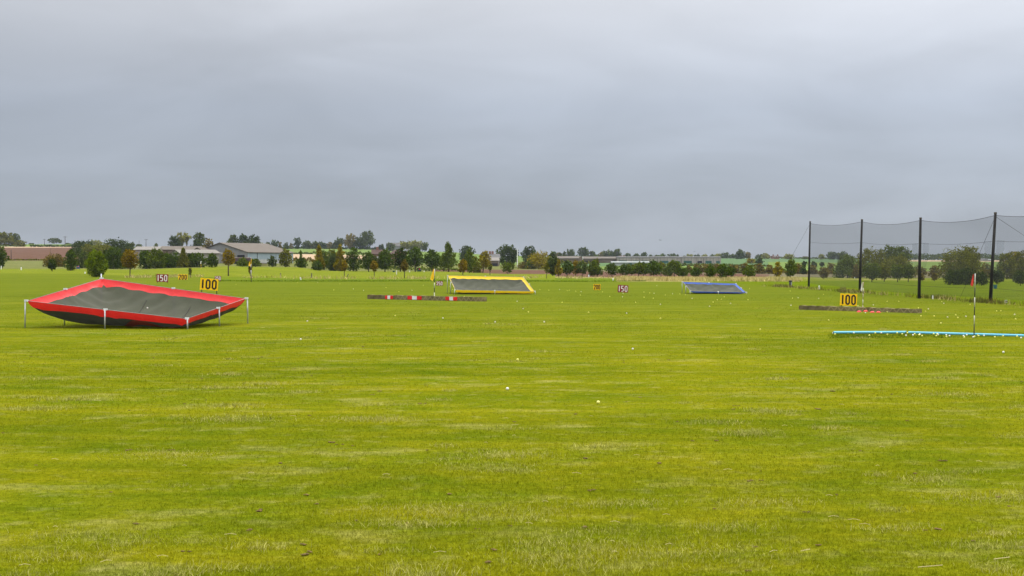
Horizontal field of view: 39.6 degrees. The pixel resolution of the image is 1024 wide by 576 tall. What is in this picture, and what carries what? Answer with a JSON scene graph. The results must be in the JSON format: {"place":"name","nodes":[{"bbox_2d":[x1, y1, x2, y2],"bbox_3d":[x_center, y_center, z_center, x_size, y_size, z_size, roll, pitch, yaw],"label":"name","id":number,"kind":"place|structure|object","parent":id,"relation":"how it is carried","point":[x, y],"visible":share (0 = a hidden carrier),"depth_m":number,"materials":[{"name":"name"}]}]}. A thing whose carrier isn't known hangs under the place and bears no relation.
{"place":"outdoors","nodes":[
{"label":"outdoors","id":0,"kind":"place"},
{"bbox_2d":[0,260,544,271],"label":"meadow","id":1,"kind":"structure","parent":0,"point":[24,264],"depth_m":351.92,"materials":[{"name":"green plant"}]},
{"bbox_2d":[0,246,9,267],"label":"pine tree","id":2,"kind":"object","parent":1,"relation":"on","point":[3,255],"visible":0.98,"depth_m":289.75,"materials":[{"name":"green plant"}]},
{"bbox_2d":[42,252,64,266],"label":"bush","id":3,"kind":"object","parent":1,"relation":"on","point":[58,258],"visible":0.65,"depth_m":329.26,"materials":[{"name":"brown plant"}]},
{"bbox_2d":[77,250,89,267],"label":"bush","id":4,"kind":"object","parent":1,"relation":"on","point":[80,257],"visible":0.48,"depth_m":299.18,"materials":[{"name":"green plant"}]},
{"bbox_2d":[104,246,122,268],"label":"pine tree","id":5,"kind":"object","parent":1,"relation":"on","point":[114,255],"visible":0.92,"depth_m":299.13,"materials":[{"name":"green plant"}]},
{"bbox_2d":[137,250,152,268],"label":"pine tree","id":6,"kind":"object","parent":1,"relation":"on","point":[141,257],"visible":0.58,"depth_m":298.95,"materials":[{"name":"green plant"}]},
{"bbox_2d":[145,247,165,268],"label":"pine tree","id":7,"kind":"object","parent":1,"relation":"on","point":[154,258],"visible":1,"depth_m":295.44,"materials":[{"name":"green plant"}]},
{"bbox_2d":[162,251,176,267],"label":"pine tree","id":8,"kind":"object","parent":1,"relation":"on","point":[168,263],"visible":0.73,"depth_m":299.33,"materials":[{"name":"green plant"}]},
{"bbox_2d":[167,235,181,245],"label":"oak tree","id":9,"kind":"object","parent":1,"relation":"on","point":[173,240],"visible":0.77,"depth_m":758.51,"materials":[{"name":"green plant"}]},
{"bbox_2d":[162,246,201,255],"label":"farm shed","id":10,"kind":"structure","parent":1,"relation":"on","point":[165,249],"depth_m":473.29,"materials":[{"name":"grey metal"}]},
{"bbox_2d":[176,247,190,267],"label":"pine tree","id":11,"kind":"object","parent":1,"relation":"on","point":[184,261],"visible":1,"depth_m":297.59,"materials":[{"name":"green plant"}]},
{"bbox_2d":[169,249,220,262],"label":"farm shed","id":12,"kind":"structure","parent":1,"relation":"on","point":[206,253],"depth_m":409.47,"materials":[{"name":"grey metal"}]},
{"bbox_2d":[189,251,205,266],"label":"pine tree","id":13,"kind":"object","parent":1,"relation":"on","point":[196,259],"visible":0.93,"depth_m":299.47,"materials":[{"name":"green plant"}]},
{"bbox_2d":[205,242,293,263],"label":"barn","id":14,"kind":"structure","parent":1,"relation":"on","point":[262,252],"depth_m":442.29,"materials":[{"name":"grey metal"}]},
{"bbox_2d":[278,248,292,266],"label":"birch tree","id":15,"kind":"object","parent":1,"relation":"on","point":[285,258],"visible":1,"depth_m":311.33,"materials":[{"name":"green plant"}]},
{"bbox_2d":[358,265,458,270],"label":"hedge","id":16,"kind":"object","parent":1,"relation":"on","point":[425,269],"visible":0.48,"depth_m":350.71,"materials":[{"name":"green plant"}]},
{"bbox_2d":[459,245,475,260],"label":"oak tree","id":17,"kind":"object","parent":1,"relation":"on","point":[463,251],"visible":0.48,"depth_m":618.67,"materials":[{"name":"green plant"}]},
{"bbox_2d":[496,244,518,264],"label":"oak tree","id":18,"kind":"object","parent":1,"relation":"on","point":[510,252],"visible":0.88,"depth_m":618.03,"materials":[{"name":"green plant"}]},
{"bbox_2d":[520,246,536,262],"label":"oak tree","id":19,"kind":"object","parent":1,"relation":"on","point":[525,253],"visible":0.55,"depth_m":598.66,"materials":[{"name":"green plant"}]},
{"bbox_2d":[523,250,549,268],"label":"willow tree","id":20,"kind":"object","parent":1,"relation":"on","point":[539,260],"visible":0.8,"depth_m":467.61,"materials":[{"name":"yellow plant"}]},
{"bbox_2d":[0,248,768,276],"bbox_3d":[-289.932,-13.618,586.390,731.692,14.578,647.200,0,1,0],"label":"ploughed field","id":21,"kind":"structure","parent":0,"point":[29,253],"depth_m":444.80,"materials":[{"name":"soil"}]},
{"bbox_2d":[79,243,105,254],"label":"oak tree","id":22,"kind":"object","parent":21,"relation":"on","point":[89,248],"visible":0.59,"depth_m":598.88,"materials":[{"name":"green plant"}]},
{"bbox_2d":[101,237,132,253],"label":"oak tree","id":23,"kind":"object","parent":21,"relation":"on","point":[121,246],"visible":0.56,"depth_m":637.71,"materials":[{"name":"green plant"}]},
{"bbox_2d":[133,246,162,258],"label":"farm shed","id":24,"kind":"structure","parent":21,"relation":"on","point":[142,248],"depth_m":501.79,"materials":[{"name":"grey metal"}]},
{"bbox_2d":[478,250,491,272],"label":"birch tree","id":25,"kind":"object","parent":21,"relation":"on","point":[485,258],"visible":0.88,"depth_m":323.84,"materials":[{"name":"yellow plant"}]},
{"bbox_2d":[561,260,574,275],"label":"pine tree","id":26,"kind":"object","parent":21,"relation":"on","point":[567,267],"visible":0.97,"depth_m":269.77,"materials":[{"name":"green plant"}]},
{"bbox_2d":[575,261,588,275],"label":"pine tree","id":27,"kind":"object","parent":21,"relation":"on","point":[584,266],"visible":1,"depth_m":269.22,"materials":[{"name":"green plant"}]},
{"bbox_2d":[588,259,599,275],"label":"oak tree","id":28,"kind":"object","parent":21,"relation":"on","point":[594,267],"visible":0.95,"depth_m":274.31,"materials":[{"name":"green plant"}]},
{"bbox_2d":[604,262,620,276],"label":"pine tree","id":29,"kind":"object","parent":21,"relation":"on","point":[613,267],"visible":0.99,"depth_m":269.13,"materials":[{"name":"green plant"}]},
{"bbox_2d":[632,261,644,275],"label":"pine tree","id":30,"kind":"object","parent":21,"relation":"on","point":[638,268],"visible":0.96,"depth_m":282.17,"materials":[{"name":"green plant"}]},
{"bbox_2d":[198,277,616,281],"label":"rough grass strip","id":31,"kind":"object","parent":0,"point":[415,279],"visible":0.69,"depth_m":184.14,"materials":[{"name":"plant"}]},
{"bbox_2d":[221,280,645,281],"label":"edge green grass","id":32,"kind":"structure","parent":0,"point":[422,280],"depth_m":169.46,"materials":[{"name":"green plant"}]},
{"bbox_2d":[0,244,1005,272],"bbox_3d":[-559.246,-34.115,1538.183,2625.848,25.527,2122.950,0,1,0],"label":"green field","id":33,"kind":"structure","parent":0,"point":[928,265],"depth_m":875.37,"materials":[{"name":"green plant"}]},
{"bbox_2d":[343,233,356,249],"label":"oak tree","id":34,"kind":"object","parent":33,"relation":"on","point":[348,242],"visible":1,"depth_m":1178.11,"materials":[{"name":"green plant"}]},
{"bbox_2d":[358,230,375,249],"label":"oak tree","id":35,"kind":"object","parent":33,"relation":"on","point":[367,238],"visible":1,"depth_m":1177.30,"materials":[{"name":"green plant"}]},
{"bbox_2d":[635,262,766,266],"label":"hedge","id":36,"kind":"object","parent":33,"relation":"on","point":[690,264],"visible":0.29,"depth_m":635.52,"materials":[{"name":"green plant"}]},
{"bbox_2d":[4,247,1002,261],"bbox_3d":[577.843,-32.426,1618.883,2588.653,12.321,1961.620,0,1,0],"label":"stubble field","id":37,"kind":"structure","parent":0,"point":[306,256],"depth_m":917.68,"materials":[{"name":"beige plant"}]},
{"bbox_2d":[0,231,14,246],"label":"oak tree","id":38,"kind":"object","parent":37,"relation":"on","point":[4,238],"visible":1,"depth_m":982.86,"materials":[{"name":"green plant"}]},
{"bbox_2d":[0,266,1012,280],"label":"fairway","id":39,"kind":"structure","parent":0,"point":[263,272],"depth_m":248.99,"materials":[{"name":"green plant"}]},
{"bbox_2d":[63,249,78,270],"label":"pine tree","id":40,"kind":"object","parent":39,"relation":"on","point":[71,261],"visible":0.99,"depth_m":256.85,"materials":[{"name":"green plant"}]},
{"bbox_2d":[205,253,218,266],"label":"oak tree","id":41,"kind":"object","parent":39,"relation":"on","point":[211,261],"visible":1,"depth_m":291.51,"materials":[{"name":"green plant"}]},
{"bbox_2d":[221,248,235,275],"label":"young tree","id":42,"kind":"object","parent":39,"relation":"on","point":[229,259],"visible":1,"depth_m":207.77,"materials":[{"name":"orange plant"}]},
{"bbox_2d":[294,256,307,267],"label":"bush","id":43,"kind":"object","parent":39,"relation":"on","point":[301,264],"visible":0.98,"depth_m":299.48,"materials":[{"name":"green plant"}]},
{"bbox_2d":[312,244,325,269],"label":"birch tree","id":44,"kind":"object","parent":39,"relation":"on","point":[319,254],"visible":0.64,"depth_m":305.70,"materials":[{"name":"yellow plant"}]},
{"bbox_2d":[326,253,335,270],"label":"pine tree","id":45,"kind":"object","parent":39,"relation":"on","point":[331,261],"visible":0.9,"depth_m":305.52,"materials":[{"name":"green plant"}]},
{"bbox_2d":[332,243,344,270],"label":"birch tree","id":46,"kind":"object","parent":39,"relation":"on","point":[337,264],"visible":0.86,"depth_m":303.30,"materials":[{"name":"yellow plant"}]},
{"bbox_2d":[344,247,360,270],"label":"pine tree","id":47,"kind":"object","parent":39,"relation":"on","point":[353,256],"visible":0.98,"depth_m":303.89,"materials":[{"name":"green plant"}]},
{"bbox_2d":[358,251,377,271],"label":"pine tree","id":48,"kind":"object","parent":39,"relation":"on","point":[368,261],"visible":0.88,"depth_m":300.47,"materials":[{"name":"green plant"}]},
{"bbox_2d":[376,247,394,271],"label":"pine tree","id":49,"kind":"object","parent":39,"relation":"on","point":[385,259],"visible":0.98,"depth_m":301.91,"materials":[{"name":"green plant"}]},
{"bbox_2d":[393,247,406,271],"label":"pine tree","id":50,"kind":"object","parent":39,"relation":"on","point":[399,258],"visible":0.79,"depth_m":310.09,"materials":[{"name":"green plant"}]},
{"bbox_2d":[405,246,424,271],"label":"pine tree","id":51,"kind":"object","parent":39,"relation":"on","point":[413,252],"visible":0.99,"depth_m":307.65,"materials":[{"name":"green plant"}]},
{"bbox_2d":[423,248,439,271],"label":"pine tree","id":52,"kind":"object","parent":39,"relation":"on","point":[432,257],"visible":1,"depth_m":309.38,"materials":[{"name":"green plant"}]},
{"bbox_2d":[439,241,457,271],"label":"pine tree","id":53,"kind":"object","parent":39,"relation":"on","point":[446,256],"visible":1,"depth_m":307.78,"materials":[{"name":"green plant"}]},
{"bbox_2d":[464,248,475,272],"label":"birch tree","id":54,"kind":"object","parent":39,"relation":"on","point":[468,259],"visible":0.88,"depth_m":304.67,"materials":[{"name":"green plant"}]},
{"bbox_2d":[500,261,516,272],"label":"oak tree","id":55,"kind":"object","parent":39,"relation":"on","point":[507,267],"visible":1,"depth_m":319.49,"materials":[{"name":"green plant"}]},
{"bbox_2d":[547,251,558,275],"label":"tree","id":56,"kind":"object","parent":39,"relation":"on","point":[552,260],"visible":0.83,"depth_m":273.81,"materials":[{"name":"green plant"}]},
{"bbox_2d":[742,265,757,276],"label":"pine tree","id":57,"kind":"object","parent":39,"relation":"on","point":[749,271],"visible":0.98,"depth_m":252.49,"materials":[{"name":"green plant"}]},
{"bbox_2d":[783,258,797,276],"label":"oak tree","id":58,"kind":"object","parent":39,"relation":"on","point":[791,267],"visible":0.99,"depth_m":258.32,"materials":[{"name":"green plant"}]},
{"bbox_2d":[832,253,858,277],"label":"willow tree","id":59,"kind":"object","parent":39,"relation":"on","point":[843,270],"visible":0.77,"depth_m":329.32,"materials":[{"name":"green plant"}]},
{"bbox_2d":[851,246,888,277],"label":"willow tree","id":60,"kind":"object","parent":39,"relation":"on","point":[866,254],"visible":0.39,"depth_m":333.82,"materials":[{"name":"green plant"}]},
{"bbox_2d":[881,253,917,277],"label":"willow tree","id":61,"kind":"object","parent":39,"relation":"on","point":[901,260],"visible":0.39,"depth_m":328.71,"materials":[{"name":"green plant"}]},
{"bbox_2d":[934,245,986,279],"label":"willow tree","id":62,"kind":"object","parent":39,"relation":"on","point":[963,258],"visible":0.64,"depth_m":283.90,"materials":[{"name":"green plant"}]},
{"bbox_2d":[994,251,1016,278],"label":"willow tree","id":63,"kind":"object","parent":39,"relation":"on","point":[1009,261],"visible":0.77,"depth_m":299.24,"materials":[{"name":"green plant"}]},
{"bbox_2d":[1012,250,1023,278],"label":"willow tree","id":64,"kind":"object","parent":39,"relation":"on","point":[1020,263],"visible":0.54,"depth_m":304.40,"materials":[{"name":"green plant"}]},
{"bbox_2d":[0,274,1023,575],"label":"ground","id":65,"kind":"structure","parent":0,"point":[16,290],"depth_m":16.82,"materials":[{"name":"green plant"}]},
{"bbox_2d":[83,248,108,276],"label":"tree","id":66,"kind":"object","parent":65,"relation":"on","point":[97,266],"visible":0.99,"depth_m":199.48,"materials":[{"name":"green plant"}]},
{"bbox_2d":[120,249,139,276],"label":"young tree","id":67,"kind":"object","parent":65,"relation":"on","point":[129,260],"visible":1,"depth_m":204.61,"materials":[{"name":"orange plant"}]},
{"bbox_2d":[24,274,247,328],"bbox_3d":[-11.285,0.371,43.169,5.235,1.578,4.279,0,1,12],"label":"target net","id":68,"kind":"object","parent":65,"relation":"on","point":[102,301],"visible":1,"depth_m":44.39,"materials":[{"name":"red fabric"}]},
{"bbox_2d":[200,278,217,293],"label":"distance sign","id":69,"kind":"object","parent":65,"relation":"on","point":[208,284],"visible":0.97,"depth_m":79.99,"materials":[{"name":"yellow plastic"}]},
{"bbox_2d":[367,295,486,300],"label":"timber wall","id":70,"kind":"structure","parent":65,"relation":"on","point":[423,297],"depth_m":75.17,"materials":[{"name":"wood"}]},
{"bbox_2d":[447,275,535,293],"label":"target net","id":71,"kind":"object","parent":65,"relation":"on","point":[486,285],"visible":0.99,"depth_m":94.90,"materials":[{"name":"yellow fabric"}]},
{"bbox_2d":[682,281,746,293],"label":"target net","id":72,"kind":"object","parent":65,"relation":"on","point":[718,288],"visible":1,"depth_m":94.96,"materials":[{"name":"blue fabric"}]},
{"bbox_2d":[840,293,856,306],"bbox_3d":[14.674,0.591,62.037,0.759,0.721,0.078,0,1,0],"label":"distance sign","id":73,"kind":"object","parent":65,"relation":"on","point":[848,299],"visible":0.97,"depth_m":62.00,"materials":[{"name":"yellow plastic"}]},
{"bbox_2d":[799,305,921,312],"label":"timber wall","id":74,"kind":"structure","parent":65,"relation":"on","point":[846,308],"depth_m":56.69,"materials":[{"name":"wood"}]},
{"bbox_2d":[833,331,906,333],"bbox_3d":[9.555,1.185,37.976,1.992,0.068,0.090,0,1,-4],"label":"blue pipe","id":75,"kind":"object","parent":65,"relation":"on","point":[868,332],"visible":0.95,"depth_m":37.94,"materials":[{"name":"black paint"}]},
{"bbox_2d":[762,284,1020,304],"bbox_3d":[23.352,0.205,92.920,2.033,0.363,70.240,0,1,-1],"label":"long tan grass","id":76,"kind":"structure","parent":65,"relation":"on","point":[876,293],"depth_m":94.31,"materials":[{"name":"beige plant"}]},
{"bbox_2d":[762,283,1023,305],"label":"long brown grass","id":77,"kind":"structure","parent":65,"relation":"on","point":[978,300],"depth_m":78.25,"materials":[{"name":"brown plant"}]},
{"bbox_2d":[776,212,1023,300],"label":"net fence","id":78,"kind":"object","parent":65,"relation":"on","point":[920,220],"visible":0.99,"depth_m":79.32,"materials":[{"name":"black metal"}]},
{"bbox_2d":[908,331,1023,336],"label":"blue pipe","id":79,"kind":"object","parent":65,"relation":"on","point":[954,333],"visible":0.92,"depth_m":37.01,"materials":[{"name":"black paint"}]},
{"bbox_2d":[0,0,1023,259],"label":"sky","id":80,"kind":"structure","parent":0,"point":[652,127],"materials":[{"name":"grey"}]},
{"bbox_2d":[2,336,1023,570],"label":"soil crumbs","id":81,"kind":"object","parent":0,"point":[488,561],"visible":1,"depth_m":11.42,"materials":[{"name":"brown soil"}]},
{"bbox_2d":[20,400,1011,566],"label":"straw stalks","id":82,"kind":"object","parent":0,"point":[616,521],"visible":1,"depth_m":9.44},
{"bbox_2d":[560,258,912,266],"bbox_3d":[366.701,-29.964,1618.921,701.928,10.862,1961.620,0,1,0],"label":"green field","id":83,"kind":"structure","parent":0,"point":[733,261],"depth_m":976.93,"materials":[{"name":"green plant"}]},
{"bbox_2d":[616,256,639,260],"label":"striped shed","id":84,"kind":"structure","parent":83,"relation":"on","point":[628,258],"depth_m":769.85,"materials":[{"name":"grey metal"}]},
{"bbox_2d":[610,261,648,265],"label":"polytunnel shed","id":85,"kind":"structure","parent":83,"relation":"on","point":[618,263],"depth_m":659.90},
{"bbox_2d":[657,256,681,262],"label":"striped shed","id":86,"kind":"structure","parent":83,"relation":"on","point":[665,259],"depth_m":769.85,"materials":[{"name":"grey metal"}]},
{"bbox_2d":[681,256,703,262],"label":"striped shed","id":87,"kind":"structure","parent":83,"relation":"on","point":[693,259],"depth_m":769.85,"materials":[{"name":"grey metal"}]},
{"bbox_2d":[703,256,720,263],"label":"striped shed","id":88,"kind":"structure","parent":83,"relation":"on","point":[712,259],"depth_m":769.85,"materials":[{"name":"grey metal"}]},
{"bbox_2d":[909,253,1006,259],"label":"woodland","id":89,"kind":"object","parent":83,"relation":"on","point":[938,256],"visible":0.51,"depth_m":1492.57,"materials":[{"name":"green plant"}]},
{"bbox_2d":[555,275,917,281],"bbox_3d":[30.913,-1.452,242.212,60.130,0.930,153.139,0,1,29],"label":"dry grass field","id":90,"kind":"structure","parent":0,"point":[703,281],"depth_m":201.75,"materials":[{"name":"beige plant"}]},
{"bbox_2d":[125,274,620,278],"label":"dry rough grass","id":91,"kind":"structure","parent":90,"relation":"on","point":[202,275],"depth_m":197.64,"materials":[{"name":"beige plant"}]},
{"bbox_2d":[617,264,633,275],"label":"pine tree","id":92,"kind":"object","parent":90,"relation":"on","point":[626,270],"visible":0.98,"depth_m":275.09,"materials":[{"name":"green plant"}]},
{"bbox_2d":[643,259,662,275],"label":"pine tree","id":93,"kind":"object","parent":90,"relation":"on","point":[653,267],"visible":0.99,"depth_m":270.07,"materials":[{"name":"green plant"}]},
{"bbox_2d":[704,263,716,276],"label":"pine tree","id":94,"kind":"object","parent":90,"relation":"on","point":[710,270],"visible":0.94,"depth_m":211.29,"materials":[{"name":"green plant"}]},
{"bbox_2d":[715,263,731,278],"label":"pine tree","id":95,"kind":"object","parent":90,"relation":"on","point":[723,269],"visible":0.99,"depth_m":196.83,"materials":[{"name":"green plant"}]},
{"bbox_2d":[548,269,1008,277],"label":"scrubland","id":96,"kind":"structure","parent":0,"point":[806,275],"depth_m":389.38,"materials":[{"name":"plant"}]},
{"bbox_2d":[879,244,899,259],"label":"willow tree","id":97,"kind":"object","parent":96,"relation":"on","point":[889,250],"visible":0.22,"depth_m":478.64,"materials":[{"name":"green plant"}]},
{"bbox_2d":[892,246,912,264],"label":"willow tree","id":98,"kind":"object","parent":96,"relation":"on","point":[901,250],"visible":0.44,"depth_m":468.86,"materials":[{"name":"green plant"}]},
{"bbox_2d":[704,281,1023,304],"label":"grass bank","id":99,"kind":"structure","parent":0,"point":[907,288],"depth_m":120.12,"materials":[{"name":"green plant"}]},
{"bbox_2d":[862,262,881,281],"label":"young tree","id":100,"kind":"object","parent":99,"relation":"on","point":[872,271],"visible":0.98,"depth_m":170.11,"materials":[{"name":"green plant"}]},
{"bbox_2d":[879,264,889,281],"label":"young tree","id":101,"kind":"object","parent":99,"relation":"on","point":[884,274],"visible":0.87,"depth_m":175.70,"materials":[{"name":"green plant"}]},
{"bbox_2d":[890,263,905,281],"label":"young tree","id":102,"kind":"object","parent":99,"relation":"on","point":[898,273],"visible":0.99,"depth_m":171.22,"materials":[{"name":"green plant"}]},
{"bbox_2d":[901,265,915,281],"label":"young tree","id":103,"kind":"object","parent":99,"relation":"on","point":[909,271],"visible":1,"depth_m":171.75,"materials":[{"name":"green plant"}]},
{"bbox_2d":[942,269,963,284],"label":"tree","id":104,"kind":"object","parent":99,"relation":"on","point":[951,278],"visible":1,"depth_m":140.42,"materials":[{"name":"green plant"}]},
{"bbox_2d":[955,267,975,284],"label":"tree","id":105,"kind":"object","parent":99,"relation":"on","point":[964,272],"visible":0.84,"depth_m":140.78,"materials":[{"name":"green plant"}]},
{"bbox_2d":[973,271,989,285],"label":"pine tree","id":106,"kind":"object","parent":99,"relation":"on","point":[981,278],"visible":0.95,"depth_m":135.39,"materials":[{"name":"green plant"}]},
{"bbox_2d":[988,269,1004,283],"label":"pine tree","id":107,"kind":"object","parent":99,"relation":"on","point":[997,280],"visible":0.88,"depth_m":148.18,"materials":[{"name":"green plant"}]},
{"bbox_2d":[1012,270,1023,285],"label":"pine tree","id":108,"kind":"object","parent":99,"relation":"on","point":[1019,275],"visible":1,"depth_m":138.25,"materials":[{"name":"green plant"}]},
{"bbox_2d":[828,332,1023,337],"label":"uncut green grass","id":109,"kind":"structure","parent":0,"point":[872,335],"depth_m":36.63,"materials":[{"name":"green plant"}]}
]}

